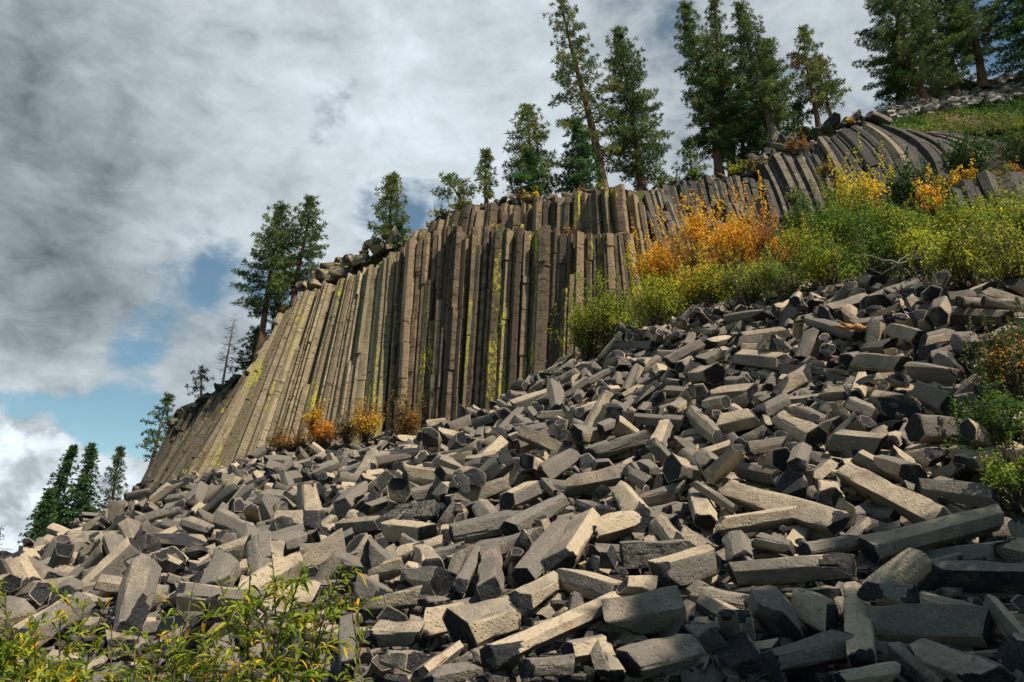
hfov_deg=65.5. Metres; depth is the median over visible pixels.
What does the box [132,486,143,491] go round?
rim rock
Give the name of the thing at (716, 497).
basalt block
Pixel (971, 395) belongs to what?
basalt block
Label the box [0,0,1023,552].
sky
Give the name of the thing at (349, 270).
rim rock
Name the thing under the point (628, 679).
basalt block
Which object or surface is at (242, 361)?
pine tree
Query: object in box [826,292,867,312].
basalt block
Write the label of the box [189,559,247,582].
basalt block
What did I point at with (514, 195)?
shrub
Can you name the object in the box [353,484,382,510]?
basalt block
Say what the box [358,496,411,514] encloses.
basalt block
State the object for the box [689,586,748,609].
basalt block
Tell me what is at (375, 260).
plateau
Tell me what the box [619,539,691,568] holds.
basalt block
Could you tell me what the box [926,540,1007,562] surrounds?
basalt block
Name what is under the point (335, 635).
basalt block
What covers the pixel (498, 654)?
basalt block
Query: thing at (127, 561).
basalt block
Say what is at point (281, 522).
basalt block
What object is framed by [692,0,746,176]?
pine tree
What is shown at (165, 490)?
basalt block
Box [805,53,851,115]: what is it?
pine tree
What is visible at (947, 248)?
shrub
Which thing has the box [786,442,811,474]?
basalt block
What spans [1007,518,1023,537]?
basalt block
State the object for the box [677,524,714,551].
basalt block
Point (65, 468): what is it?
fir tree
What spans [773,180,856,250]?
shrub
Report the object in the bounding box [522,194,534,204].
rim rock
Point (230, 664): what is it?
basalt block
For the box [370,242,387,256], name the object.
rim rock
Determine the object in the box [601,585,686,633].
basalt block
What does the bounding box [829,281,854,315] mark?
basalt block
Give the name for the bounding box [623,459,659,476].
basalt block
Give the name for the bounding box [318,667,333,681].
basalt block
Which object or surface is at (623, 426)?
basalt block
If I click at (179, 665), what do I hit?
willow
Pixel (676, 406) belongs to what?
basalt block
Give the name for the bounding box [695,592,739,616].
basalt block
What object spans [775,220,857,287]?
shrub
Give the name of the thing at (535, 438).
basalt block
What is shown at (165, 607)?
basalt block
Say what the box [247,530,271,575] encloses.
basalt block
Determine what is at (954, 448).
basalt block
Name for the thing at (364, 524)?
basalt block
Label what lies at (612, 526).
basalt block
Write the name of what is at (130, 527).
basalt block
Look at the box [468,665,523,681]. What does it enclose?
basalt block
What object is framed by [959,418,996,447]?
basalt block
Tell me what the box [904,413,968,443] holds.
basalt block
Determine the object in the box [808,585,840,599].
basalt block
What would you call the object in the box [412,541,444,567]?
basalt block
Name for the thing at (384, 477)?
basalt block
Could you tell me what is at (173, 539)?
basalt block
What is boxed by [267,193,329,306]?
pine tree
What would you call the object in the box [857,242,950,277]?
bare branch
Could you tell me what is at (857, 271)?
ground cover
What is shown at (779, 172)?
curved cliff
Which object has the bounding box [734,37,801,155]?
pine tree
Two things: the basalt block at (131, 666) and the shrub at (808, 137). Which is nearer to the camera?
the basalt block at (131, 666)
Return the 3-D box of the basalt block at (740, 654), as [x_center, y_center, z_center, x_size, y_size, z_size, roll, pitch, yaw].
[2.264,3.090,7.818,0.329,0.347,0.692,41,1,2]
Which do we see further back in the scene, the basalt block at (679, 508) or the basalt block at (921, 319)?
the basalt block at (921, 319)
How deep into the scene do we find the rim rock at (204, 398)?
50.60 m
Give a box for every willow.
[0,576,93,681]
[21,582,145,681]
[89,612,224,681]
[133,552,382,681]
[146,581,244,681]
[337,585,369,681]
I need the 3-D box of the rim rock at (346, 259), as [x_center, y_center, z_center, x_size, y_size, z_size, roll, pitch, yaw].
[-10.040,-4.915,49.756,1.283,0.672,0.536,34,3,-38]
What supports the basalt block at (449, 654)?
on the slope
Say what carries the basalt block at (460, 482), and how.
on the slope
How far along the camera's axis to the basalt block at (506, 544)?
12.88 m
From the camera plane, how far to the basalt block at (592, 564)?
11.16 m
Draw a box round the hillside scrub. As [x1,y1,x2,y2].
[870,93,1023,136]
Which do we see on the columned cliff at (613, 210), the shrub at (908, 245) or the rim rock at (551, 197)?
the rim rock at (551, 197)
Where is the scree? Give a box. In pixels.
[876,72,1023,118]
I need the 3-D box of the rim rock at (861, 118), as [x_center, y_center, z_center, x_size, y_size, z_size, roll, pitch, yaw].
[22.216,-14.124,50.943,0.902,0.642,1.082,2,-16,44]
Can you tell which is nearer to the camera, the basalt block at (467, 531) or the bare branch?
the basalt block at (467, 531)
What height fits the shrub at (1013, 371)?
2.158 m
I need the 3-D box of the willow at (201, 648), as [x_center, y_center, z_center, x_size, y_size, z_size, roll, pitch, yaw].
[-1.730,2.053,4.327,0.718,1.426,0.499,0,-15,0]
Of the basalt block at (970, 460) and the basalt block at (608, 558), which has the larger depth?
the basalt block at (970, 460)
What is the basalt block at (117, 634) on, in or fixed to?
on the slope
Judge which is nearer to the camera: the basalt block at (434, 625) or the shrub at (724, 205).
the basalt block at (434, 625)
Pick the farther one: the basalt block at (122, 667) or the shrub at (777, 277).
the shrub at (777, 277)
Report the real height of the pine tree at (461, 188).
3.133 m
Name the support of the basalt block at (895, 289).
on the slope
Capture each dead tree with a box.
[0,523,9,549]
[212,314,238,383]
[707,0,718,42]
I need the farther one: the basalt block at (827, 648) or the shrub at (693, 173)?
the shrub at (693, 173)
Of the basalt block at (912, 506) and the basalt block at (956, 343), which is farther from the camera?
the basalt block at (956, 343)
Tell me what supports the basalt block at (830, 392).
on the slope
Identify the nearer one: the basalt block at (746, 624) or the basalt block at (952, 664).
the basalt block at (952, 664)
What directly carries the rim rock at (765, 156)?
on the curved cliff at (779, 172)
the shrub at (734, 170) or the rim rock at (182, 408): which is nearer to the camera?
the shrub at (734, 170)
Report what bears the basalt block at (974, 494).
on the slope
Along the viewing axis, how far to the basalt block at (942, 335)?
17.88 m
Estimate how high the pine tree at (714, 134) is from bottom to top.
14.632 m
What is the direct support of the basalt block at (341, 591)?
on the slope
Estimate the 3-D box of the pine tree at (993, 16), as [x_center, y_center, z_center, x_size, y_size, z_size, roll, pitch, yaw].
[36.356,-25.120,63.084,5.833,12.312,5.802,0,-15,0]
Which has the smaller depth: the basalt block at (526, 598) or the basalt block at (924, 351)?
the basalt block at (526, 598)
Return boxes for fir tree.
[17,486,56,546]
[22,444,78,540]
[53,442,103,528]
[385,222,407,257]
[510,146,548,198]
[549,117,606,193]
[721,84,768,170]
[780,101,812,136]
[873,39,917,109]
[987,0,1023,83]
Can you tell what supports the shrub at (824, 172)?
on the curved cliff at (779, 172)
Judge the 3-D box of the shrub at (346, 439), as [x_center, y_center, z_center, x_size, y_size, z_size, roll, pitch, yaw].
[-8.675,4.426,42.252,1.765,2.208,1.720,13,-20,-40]
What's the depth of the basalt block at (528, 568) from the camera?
11.42 m
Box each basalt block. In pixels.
[0,551,42,595]
[0,573,22,593]
[0,594,90,644]
[0,598,36,633]
[6,591,95,647]
[15,580,51,607]
[28,556,56,578]
[41,649,89,661]
[47,543,74,567]
[47,577,83,606]
[57,631,94,651]
[63,530,117,537]
[71,655,107,672]
[76,566,94,579]
[81,537,140,583]
[82,592,111,616]
[85,661,124,681]
[92,666,137,681]
[93,574,169,594]
[102,533,123,554]
[105,629,149,661]
[107,500,124,525]
[112,557,161,636]
[118,517,141,539]
[123,553,160,583]
[125,663,156,672]
[133,506,184,523]
[134,533,161,553]
[142,616,189,640]
[146,532,207,546]
[149,479,185,504]
[149,638,171,661]
[160,597,179,616]
[162,554,186,573]
[169,617,214,649]
[173,581,266,612]
[179,516,214,536]
[186,481,208,507]
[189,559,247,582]
[193,633,239,668]
[196,556,210,569]
[197,652,240,675]
[199,547,240,586]
[201,483,239,511]
[203,594,223,622]
[207,534,251,560]
[207,607,262,637]
[213,508,255,532]
[227,478,269,505]
[237,551,303,603]
[238,641,270,667]
[243,503,261,527]
[243,659,294,672]
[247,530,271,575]
[249,620,299,638]
[260,580,322,612]
[261,601,312,619]
[261,669,287,681]
[268,515,293,531]
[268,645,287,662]
[271,529,307,555]
[271,540,285,560]
[273,510,321,530]
[293,659,337,680]
[296,482,322,510]
[296,579,353,594]
[301,623,369,639]
[302,528,345,566]
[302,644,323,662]
[303,610,328,624]
[313,556,344,597]
[318,550,367,581]
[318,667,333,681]
[328,612,375,626]
[333,481,367,518]
[333,662,368,681]
[335,515,384,531]
[337,614,357,676]
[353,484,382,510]
[354,449,379,473]
[355,574,392,613]
[357,585,421,612]
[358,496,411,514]
[360,535,392,569]
[366,655,390,681]
[368,469,400,490]
[368,557,403,579]
[370,619,424,647]
[375,499,440,520]
[376,447,420,465]
[376,604,408,621]
[379,650,431,673]
[381,518,436,542]
[387,478,411,504]
[395,535,442,563]
[401,464,435,485]
[402,566,457,596]
[409,483,440,501]
[409,640,463,681]
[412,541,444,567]
[421,602,464,638]
[421,661,482,681]
[422,427,440,452]
[422,596,449,607]
[432,455,462,469]
[432,480,458,502]
[434,541,465,564]
[442,595,521,647]
[444,415,471,430]
[445,477,511,507]
[447,553,466,574]
[449,473,470,492]
[449,510,521,543]
[451,466,485,488]
[453,545,480,594]
[457,529,539,575]
[459,448,515,489]
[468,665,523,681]
[471,411,499,428]
[472,499,497,516]
[477,539,504,600]
[479,591,628,669]
[499,481,543,509]
[499,493,569,535]
[501,571,558,615]
[503,547,523,575]
[509,467,537,487]
[510,389,546,407]
[510,518,569,585]
[514,528,531,552]
[516,423,554,453]
[517,424,579,453]
[518,653,574,678]
[519,453,542,475]
[533,592,565,619]
[534,410,565,422]
[535,448,579,480]
[540,649,594,681]
[542,508,599,574]
[546,378,564,410]
[555,568,621,599]
[560,634,606,663]
[561,591,583,639]
[565,464,626,496]
[569,424,614,442]
[575,499,617,515]
[583,390,613,442]
[583,430,651,458]
[584,555,627,574]
[590,639,625,679]
[592,403,622,427]
[596,511,641,541]
[597,622,647,644]
[599,544,617,569]
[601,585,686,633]
[611,415,638,436]
[611,481,650,532]
[614,340,656,349]
[615,634,704,679]
[616,575,657,594]
[617,671,680,681]
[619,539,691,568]
[620,363,639,396]
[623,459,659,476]
[627,465,653,489]
[632,380,660,407]
[632,413,684,430]
[639,480,685,506]
[645,437,670,464]
[647,544,716,588]
[650,419,672,447]
[652,514,684,540]
[661,502,689,520]
[662,339,704,368]
[662,453,692,483]
[666,397,688,414]
[666,435,696,453]
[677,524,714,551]
[681,663,726,681]
[684,622,727,656]
[686,405,722,444]
[687,487,717,530]
[688,363,725,385]
[689,481,737,512]
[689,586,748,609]
[693,448,718,476]
[695,347,724,365]
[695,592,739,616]
[701,395,730,410]
[702,392,748,415]
[702,444,744,484]
[703,335,731,349]
[704,383,758,401]
[715,506,796,535]
[716,408,761,433]
[716,631,767,679]
[717,609,739,640]
[719,481,851,535]
[722,530,753,562]
[723,309,770,324]
[726,552,856,586]
[731,349,791,369]
[733,326,788,345]
[733,462,781,486]
[735,609,755,640]
[745,436,786,455]
[748,585,802,641]
[750,393,790,419]
[752,532,794,555]
[756,630,854,676]
[757,447,790,471]
[772,363,813,396]
[772,409,828,449]
[773,469,807,498]
[778,363,851,375]
[779,305,801,326]
[782,406,827,421]
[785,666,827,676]
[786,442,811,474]
[786,524,810,553]
[791,587,838,633]
[794,327,818,360]
[796,535,860,555]
[804,315,865,340]
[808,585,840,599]
[813,459,838,480]
[814,478,844,507]
[816,416,844,435]
[817,384,848,401]
[824,411,865,450]
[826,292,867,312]
[827,429,888,454]
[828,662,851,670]
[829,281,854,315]
[833,661,900,681]
[835,462,950,523]
[835,497,855,532]
[843,397,878,420]
[843,581,876,667]
[845,517,871,535]
[849,353,912,372]
[855,372,909,387]
[855,504,1003,565]
[857,581,919,605]
[859,338,897,353]
[861,548,931,584]
[862,289,894,309]
[864,603,993,647]
[865,317,885,342]
[870,390,925,419]
[871,507,900,522]
[873,454,928,483]
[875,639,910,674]
[880,272,928,296]
[883,323,925,347]
[887,641,944,681]
[888,447,947,466]
[904,362,959,383]
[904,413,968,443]
[904,443,971,459]
[906,638,1017,681]
[911,381,963,416]
[912,310,934,332]
[914,478,1002,507]
[917,342,941,360]
[919,328,955,345]
[919,590,1023,643]
[921,285,942,303]
[924,560,1023,593]
[926,296,951,327]
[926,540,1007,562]
[932,351,966,379]
[933,462,964,479]
[949,306,1013,327]
[949,331,984,359]
[949,441,1023,474]
[954,392,984,404]
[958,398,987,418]
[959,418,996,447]
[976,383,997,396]
[980,296,1023,311]
[981,287,1023,305]
[982,325,1023,347]
[983,594,1023,637]
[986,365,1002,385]
[994,537,1023,562]
[994,632,1023,672]
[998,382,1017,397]
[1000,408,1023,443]
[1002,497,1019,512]
[1003,278,1023,295]
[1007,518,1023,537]
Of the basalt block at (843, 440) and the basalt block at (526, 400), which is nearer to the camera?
the basalt block at (843, 440)
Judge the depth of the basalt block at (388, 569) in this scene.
12.73 m
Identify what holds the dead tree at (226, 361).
on the plateau
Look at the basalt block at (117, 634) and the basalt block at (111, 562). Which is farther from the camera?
the basalt block at (111, 562)
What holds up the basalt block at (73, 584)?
on the slope
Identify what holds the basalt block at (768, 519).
on the slope
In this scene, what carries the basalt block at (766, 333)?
on the slope
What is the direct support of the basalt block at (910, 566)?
on the slope
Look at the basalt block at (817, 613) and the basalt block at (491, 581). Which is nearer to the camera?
the basalt block at (817, 613)
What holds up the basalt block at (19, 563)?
on the slope
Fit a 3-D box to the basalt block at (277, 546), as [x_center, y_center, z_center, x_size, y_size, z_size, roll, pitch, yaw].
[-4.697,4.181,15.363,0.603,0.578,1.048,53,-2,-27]
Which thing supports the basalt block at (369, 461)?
on the slope
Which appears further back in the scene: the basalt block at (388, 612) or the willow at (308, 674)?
the basalt block at (388, 612)
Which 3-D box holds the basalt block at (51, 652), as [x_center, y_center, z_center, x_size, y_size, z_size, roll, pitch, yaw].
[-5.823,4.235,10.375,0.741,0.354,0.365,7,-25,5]
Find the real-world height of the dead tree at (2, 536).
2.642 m
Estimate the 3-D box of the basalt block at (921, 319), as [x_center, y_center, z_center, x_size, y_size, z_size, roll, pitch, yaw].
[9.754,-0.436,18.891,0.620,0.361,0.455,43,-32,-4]
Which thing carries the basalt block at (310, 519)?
on the rubble
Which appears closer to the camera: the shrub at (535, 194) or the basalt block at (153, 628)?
the basalt block at (153, 628)
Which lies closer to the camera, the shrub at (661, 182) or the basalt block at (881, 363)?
the basalt block at (881, 363)
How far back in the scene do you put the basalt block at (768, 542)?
10.89 m
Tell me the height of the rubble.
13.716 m
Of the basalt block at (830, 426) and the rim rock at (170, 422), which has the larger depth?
the rim rock at (170, 422)
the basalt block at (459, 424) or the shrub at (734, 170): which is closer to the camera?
the basalt block at (459, 424)
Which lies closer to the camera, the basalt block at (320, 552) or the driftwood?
the basalt block at (320, 552)
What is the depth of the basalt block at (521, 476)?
18.91 m
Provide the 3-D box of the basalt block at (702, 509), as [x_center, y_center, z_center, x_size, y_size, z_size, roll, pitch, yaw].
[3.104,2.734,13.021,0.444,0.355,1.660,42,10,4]
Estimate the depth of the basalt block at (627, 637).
8.88 m
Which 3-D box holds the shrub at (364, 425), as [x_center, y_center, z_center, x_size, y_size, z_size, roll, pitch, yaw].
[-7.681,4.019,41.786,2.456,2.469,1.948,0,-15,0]
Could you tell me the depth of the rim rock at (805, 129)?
50.37 m
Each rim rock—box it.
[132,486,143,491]
[141,478,147,486]
[167,418,177,425]
[173,408,189,416]
[173,425,179,431]
[180,403,191,410]
[186,405,195,411]
[188,402,198,411]
[195,392,210,402]
[214,383,221,389]
[230,376,238,381]
[235,458,249,465]
[296,281,311,291]
[306,271,314,279]
[307,278,321,289]
[315,269,336,283]
[319,262,333,268]
[324,275,338,282]
[327,269,347,278]
[329,266,340,271]
[334,256,342,263]
[334,261,349,267]
[342,254,358,268]
[343,267,352,273]
[350,254,370,265]
[359,250,368,253]
[362,243,368,249]
[364,237,380,248]
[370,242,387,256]
[384,243,397,248]
[385,226,400,252]
[498,196,506,207]
[512,198,521,205]
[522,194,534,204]
[547,193,557,200]
[561,192,573,200]
[715,172,727,179]
[739,169,753,177]
[747,153,767,163]
[756,153,768,163]
[760,148,777,156]
[768,142,786,151]
[776,134,786,144]
[799,126,825,140]
[810,127,819,137]
[820,122,835,134]
[823,112,840,134]
[834,124,841,129]
[840,122,847,128]
[841,118,860,125]
[851,109,861,119]
[854,113,867,126]
[865,111,892,125]
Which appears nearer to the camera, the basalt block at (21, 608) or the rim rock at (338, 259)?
the basalt block at (21, 608)
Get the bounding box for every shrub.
[266,420,310,453]
[279,302,291,312]
[297,397,334,431]
[306,404,345,448]
[326,402,360,444]
[343,395,387,441]
[382,382,435,441]
[428,203,450,219]
[447,192,471,210]
[502,187,525,204]
[520,185,541,203]
[543,263,628,361]
[560,223,575,235]
[574,184,589,190]
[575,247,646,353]
[595,181,606,190]
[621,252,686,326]
[648,170,679,188]
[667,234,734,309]
[683,159,702,180]
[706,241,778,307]
[714,200,731,211]
[728,157,753,178]
[739,209,757,224]
[745,151,771,172]
[755,235,817,301]
[756,207,832,272]
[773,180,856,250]
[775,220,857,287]
[778,128,811,154]
[784,184,804,207]
[799,125,818,143]
[814,158,832,177]
[835,207,918,283]
[845,111,859,128]
[866,182,934,245]
[879,190,948,280]
[880,146,953,210]
[904,203,1012,290]
[906,177,1000,245]
[931,151,977,188]
[937,114,998,181]
[942,367,1023,466]
[954,186,1023,294]
[958,296,1023,408]
[970,163,1023,250]
[974,108,1023,172]
[978,431,1023,514]
[990,156,1023,176]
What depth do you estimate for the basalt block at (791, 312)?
24.79 m
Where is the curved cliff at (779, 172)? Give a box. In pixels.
[756,122,1012,218]
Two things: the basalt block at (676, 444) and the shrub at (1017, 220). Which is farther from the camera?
the shrub at (1017, 220)
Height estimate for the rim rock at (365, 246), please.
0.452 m
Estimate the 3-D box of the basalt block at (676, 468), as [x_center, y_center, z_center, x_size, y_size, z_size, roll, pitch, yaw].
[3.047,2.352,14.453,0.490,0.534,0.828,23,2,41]
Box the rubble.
[0,269,1023,681]
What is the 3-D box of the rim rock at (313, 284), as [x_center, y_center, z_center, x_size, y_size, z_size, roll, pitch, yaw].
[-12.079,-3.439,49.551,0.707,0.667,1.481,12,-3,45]
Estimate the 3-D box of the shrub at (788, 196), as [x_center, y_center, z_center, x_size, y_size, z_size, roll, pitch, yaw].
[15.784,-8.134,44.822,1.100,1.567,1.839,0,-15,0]
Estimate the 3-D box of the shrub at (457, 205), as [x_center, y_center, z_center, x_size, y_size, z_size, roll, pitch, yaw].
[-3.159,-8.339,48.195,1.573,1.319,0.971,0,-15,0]
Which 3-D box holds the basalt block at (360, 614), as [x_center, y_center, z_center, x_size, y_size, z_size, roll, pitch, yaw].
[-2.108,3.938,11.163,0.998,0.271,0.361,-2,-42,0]
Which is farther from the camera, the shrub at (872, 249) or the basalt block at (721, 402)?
the shrub at (872, 249)
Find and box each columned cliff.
[124,373,244,513]
[186,251,401,477]
[389,224,645,434]
[404,184,652,265]
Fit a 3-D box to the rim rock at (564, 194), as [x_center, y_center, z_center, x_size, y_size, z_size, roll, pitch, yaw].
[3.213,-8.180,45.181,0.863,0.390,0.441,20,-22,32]
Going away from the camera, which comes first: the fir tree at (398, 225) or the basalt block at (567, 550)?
the basalt block at (567, 550)
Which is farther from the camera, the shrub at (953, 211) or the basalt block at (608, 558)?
the shrub at (953, 211)
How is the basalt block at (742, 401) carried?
on the slope
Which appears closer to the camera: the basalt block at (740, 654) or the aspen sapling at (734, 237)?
the basalt block at (740, 654)
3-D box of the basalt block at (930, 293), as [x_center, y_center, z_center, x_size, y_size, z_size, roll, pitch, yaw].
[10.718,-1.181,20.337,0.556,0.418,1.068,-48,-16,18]
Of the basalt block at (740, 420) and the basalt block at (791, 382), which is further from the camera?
the basalt block at (791, 382)
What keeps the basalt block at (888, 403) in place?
on the slope
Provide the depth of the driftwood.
20.22 m
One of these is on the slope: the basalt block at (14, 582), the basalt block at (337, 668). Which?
the basalt block at (337, 668)
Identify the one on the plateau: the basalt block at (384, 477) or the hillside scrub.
the hillside scrub
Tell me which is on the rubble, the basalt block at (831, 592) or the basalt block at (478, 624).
the basalt block at (478, 624)
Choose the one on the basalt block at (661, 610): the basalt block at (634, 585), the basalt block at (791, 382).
the basalt block at (634, 585)
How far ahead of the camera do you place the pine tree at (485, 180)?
49.24 m
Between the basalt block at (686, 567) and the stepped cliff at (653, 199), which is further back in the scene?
the stepped cliff at (653, 199)
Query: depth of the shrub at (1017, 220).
25.45 m
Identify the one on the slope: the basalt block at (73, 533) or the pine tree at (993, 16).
the basalt block at (73, 533)
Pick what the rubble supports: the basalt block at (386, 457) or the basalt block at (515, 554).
the basalt block at (515, 554)
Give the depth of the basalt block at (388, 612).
9.46 m
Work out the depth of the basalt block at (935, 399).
15.17 m
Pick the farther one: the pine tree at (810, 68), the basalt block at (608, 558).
the pine tree at (810, 68)
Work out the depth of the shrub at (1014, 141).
37.29 m
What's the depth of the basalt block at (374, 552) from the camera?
13.07 m
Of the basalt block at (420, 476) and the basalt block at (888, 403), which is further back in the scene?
the basalt block at (420, 476)
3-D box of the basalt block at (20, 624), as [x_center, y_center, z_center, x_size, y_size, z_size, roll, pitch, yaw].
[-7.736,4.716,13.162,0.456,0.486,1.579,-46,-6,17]
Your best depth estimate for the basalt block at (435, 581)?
11.25 m
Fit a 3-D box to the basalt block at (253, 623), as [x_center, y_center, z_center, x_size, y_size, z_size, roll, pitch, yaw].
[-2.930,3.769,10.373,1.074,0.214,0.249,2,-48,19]
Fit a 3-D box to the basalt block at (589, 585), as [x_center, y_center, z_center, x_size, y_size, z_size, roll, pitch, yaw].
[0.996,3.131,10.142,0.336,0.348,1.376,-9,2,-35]
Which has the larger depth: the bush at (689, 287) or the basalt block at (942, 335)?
the bush at (689, 287)
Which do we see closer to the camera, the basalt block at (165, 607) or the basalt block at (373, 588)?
the basalt block at (373, 588)
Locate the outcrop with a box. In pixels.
[932,170,1023,220]
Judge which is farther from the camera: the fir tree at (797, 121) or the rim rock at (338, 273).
the fir tree at (797, 121)
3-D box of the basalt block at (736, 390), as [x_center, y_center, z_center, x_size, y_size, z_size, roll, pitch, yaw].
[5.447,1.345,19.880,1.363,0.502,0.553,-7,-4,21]
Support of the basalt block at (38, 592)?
on the slope
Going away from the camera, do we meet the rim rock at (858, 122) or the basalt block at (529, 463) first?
the basalt block at (529, 463)
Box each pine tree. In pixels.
[95,445,128,510]
[135,391,176,466]
[183,364,214,397]
[228,324,266,373]
[229,200,303,361]
[265,301,283,337]
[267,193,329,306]
[366,170,412,254]
[430,171,477,209]
[470,147,499,203]
[500,103,564,198]
[542,0,635,189]
[596,25,674,191]
[669,136,711,180]
[673,0,747,174]
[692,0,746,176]
[724,0,805,142]
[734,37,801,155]
[785,23,845,126]
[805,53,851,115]
[850,0,967,103]
[892,0,1003,93]
[936,0,1012,90]
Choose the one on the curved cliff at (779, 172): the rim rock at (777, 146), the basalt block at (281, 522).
the rim rock at (777, 146)
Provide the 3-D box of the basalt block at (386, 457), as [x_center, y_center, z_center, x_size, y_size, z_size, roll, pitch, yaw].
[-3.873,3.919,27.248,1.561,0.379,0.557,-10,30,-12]
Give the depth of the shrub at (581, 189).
44.47 m
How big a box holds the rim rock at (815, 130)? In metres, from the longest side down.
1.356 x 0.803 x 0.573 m
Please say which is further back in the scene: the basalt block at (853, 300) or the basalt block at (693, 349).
the basalt block at (693, 349)
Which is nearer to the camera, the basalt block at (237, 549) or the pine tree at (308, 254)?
the basalt block at (237, 549)
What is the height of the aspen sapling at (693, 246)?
5.976 m
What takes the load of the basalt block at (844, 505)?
on the slope
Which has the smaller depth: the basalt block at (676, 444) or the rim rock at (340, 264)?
the basalt block at (676, 444)
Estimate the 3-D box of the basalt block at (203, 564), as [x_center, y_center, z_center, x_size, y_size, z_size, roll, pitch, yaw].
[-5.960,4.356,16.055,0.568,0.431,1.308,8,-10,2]
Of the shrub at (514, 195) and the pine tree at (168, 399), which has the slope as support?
the pine tree at (168, 399)
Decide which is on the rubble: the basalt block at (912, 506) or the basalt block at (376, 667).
the basalt block at (376, 667)
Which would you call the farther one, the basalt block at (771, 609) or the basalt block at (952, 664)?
the basalt block at (771, 609)
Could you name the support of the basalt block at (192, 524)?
on the slope
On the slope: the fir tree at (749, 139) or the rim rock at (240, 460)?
the rim rock at (240, 460)
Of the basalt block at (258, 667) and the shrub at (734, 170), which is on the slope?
the basalt block at (258, 667)
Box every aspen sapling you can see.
[624,216,691,303]
[653,179,730,285]
[687,170,777,291]
[730,193,807,280]
[801,166,912,259]
[821,132,896,234]
[909,163,948,222]
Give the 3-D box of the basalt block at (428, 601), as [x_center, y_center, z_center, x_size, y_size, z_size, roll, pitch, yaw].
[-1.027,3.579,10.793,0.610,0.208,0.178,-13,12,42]
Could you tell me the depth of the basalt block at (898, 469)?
12.72 m
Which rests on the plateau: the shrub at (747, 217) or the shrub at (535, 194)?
the shrub at (535, 194)
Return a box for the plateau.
[193,102,1023,402]
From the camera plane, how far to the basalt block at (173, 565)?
16.43 m
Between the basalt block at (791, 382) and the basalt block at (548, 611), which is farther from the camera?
the basalt block at (791, 382)
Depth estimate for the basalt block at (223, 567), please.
13.56 m
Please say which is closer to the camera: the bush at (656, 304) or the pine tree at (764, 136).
the bush at (656, 304)
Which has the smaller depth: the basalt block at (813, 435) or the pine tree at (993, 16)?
the basalt block at (813, 435)
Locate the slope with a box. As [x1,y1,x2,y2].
[35,150,1023,681]
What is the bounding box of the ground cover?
[674,165,1023,307]
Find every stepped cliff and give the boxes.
[643,174,766,224]
[646,198,768,241]
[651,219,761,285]
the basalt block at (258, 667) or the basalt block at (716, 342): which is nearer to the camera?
the basalt block at (258, 667)
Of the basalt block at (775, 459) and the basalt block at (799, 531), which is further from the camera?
the basalt block at (775, 459)
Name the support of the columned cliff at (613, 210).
on the columned cliff at (471, 317)
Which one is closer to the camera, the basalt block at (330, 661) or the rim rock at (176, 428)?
the basalt block at (330, 661)
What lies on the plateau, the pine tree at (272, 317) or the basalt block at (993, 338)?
the pine tree at (272, 317)
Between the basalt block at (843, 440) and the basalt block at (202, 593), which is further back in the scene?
the basalt block at (843, 440)
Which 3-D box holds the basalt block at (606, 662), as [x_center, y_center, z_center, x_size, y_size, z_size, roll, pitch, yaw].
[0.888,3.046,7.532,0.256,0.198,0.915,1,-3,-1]
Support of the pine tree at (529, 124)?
on the plateau
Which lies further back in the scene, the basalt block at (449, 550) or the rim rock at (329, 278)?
the rim rock at (329, 278)
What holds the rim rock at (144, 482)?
on the columned cliff at (180, 453)
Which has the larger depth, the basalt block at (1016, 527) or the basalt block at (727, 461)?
the basalt block at (727, 461)
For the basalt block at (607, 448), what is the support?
on the slope
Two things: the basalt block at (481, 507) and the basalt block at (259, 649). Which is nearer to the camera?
the basalt block at (259, 649)
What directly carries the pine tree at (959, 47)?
on the plateau
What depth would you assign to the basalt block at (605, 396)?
21.36 m
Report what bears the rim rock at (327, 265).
on the plateau
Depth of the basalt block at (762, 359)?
21.52 m
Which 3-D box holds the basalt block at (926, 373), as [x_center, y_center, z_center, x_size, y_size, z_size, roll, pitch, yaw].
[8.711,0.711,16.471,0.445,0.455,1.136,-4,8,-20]
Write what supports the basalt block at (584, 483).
on the slope
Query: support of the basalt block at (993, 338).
on the rubble
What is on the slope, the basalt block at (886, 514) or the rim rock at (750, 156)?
the basalt block at (886, 514)
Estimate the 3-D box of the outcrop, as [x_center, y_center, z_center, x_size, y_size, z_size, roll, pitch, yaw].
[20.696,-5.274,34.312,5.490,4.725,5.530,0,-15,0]
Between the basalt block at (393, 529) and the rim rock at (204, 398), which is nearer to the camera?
the basalt block at (393, 529)
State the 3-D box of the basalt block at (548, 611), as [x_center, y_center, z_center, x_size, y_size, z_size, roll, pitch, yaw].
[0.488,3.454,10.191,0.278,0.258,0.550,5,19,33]
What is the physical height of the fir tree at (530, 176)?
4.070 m
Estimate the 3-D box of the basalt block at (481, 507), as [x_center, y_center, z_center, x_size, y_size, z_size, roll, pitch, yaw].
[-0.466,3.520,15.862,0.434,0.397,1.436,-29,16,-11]
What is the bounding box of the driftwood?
[835,320,866,332]

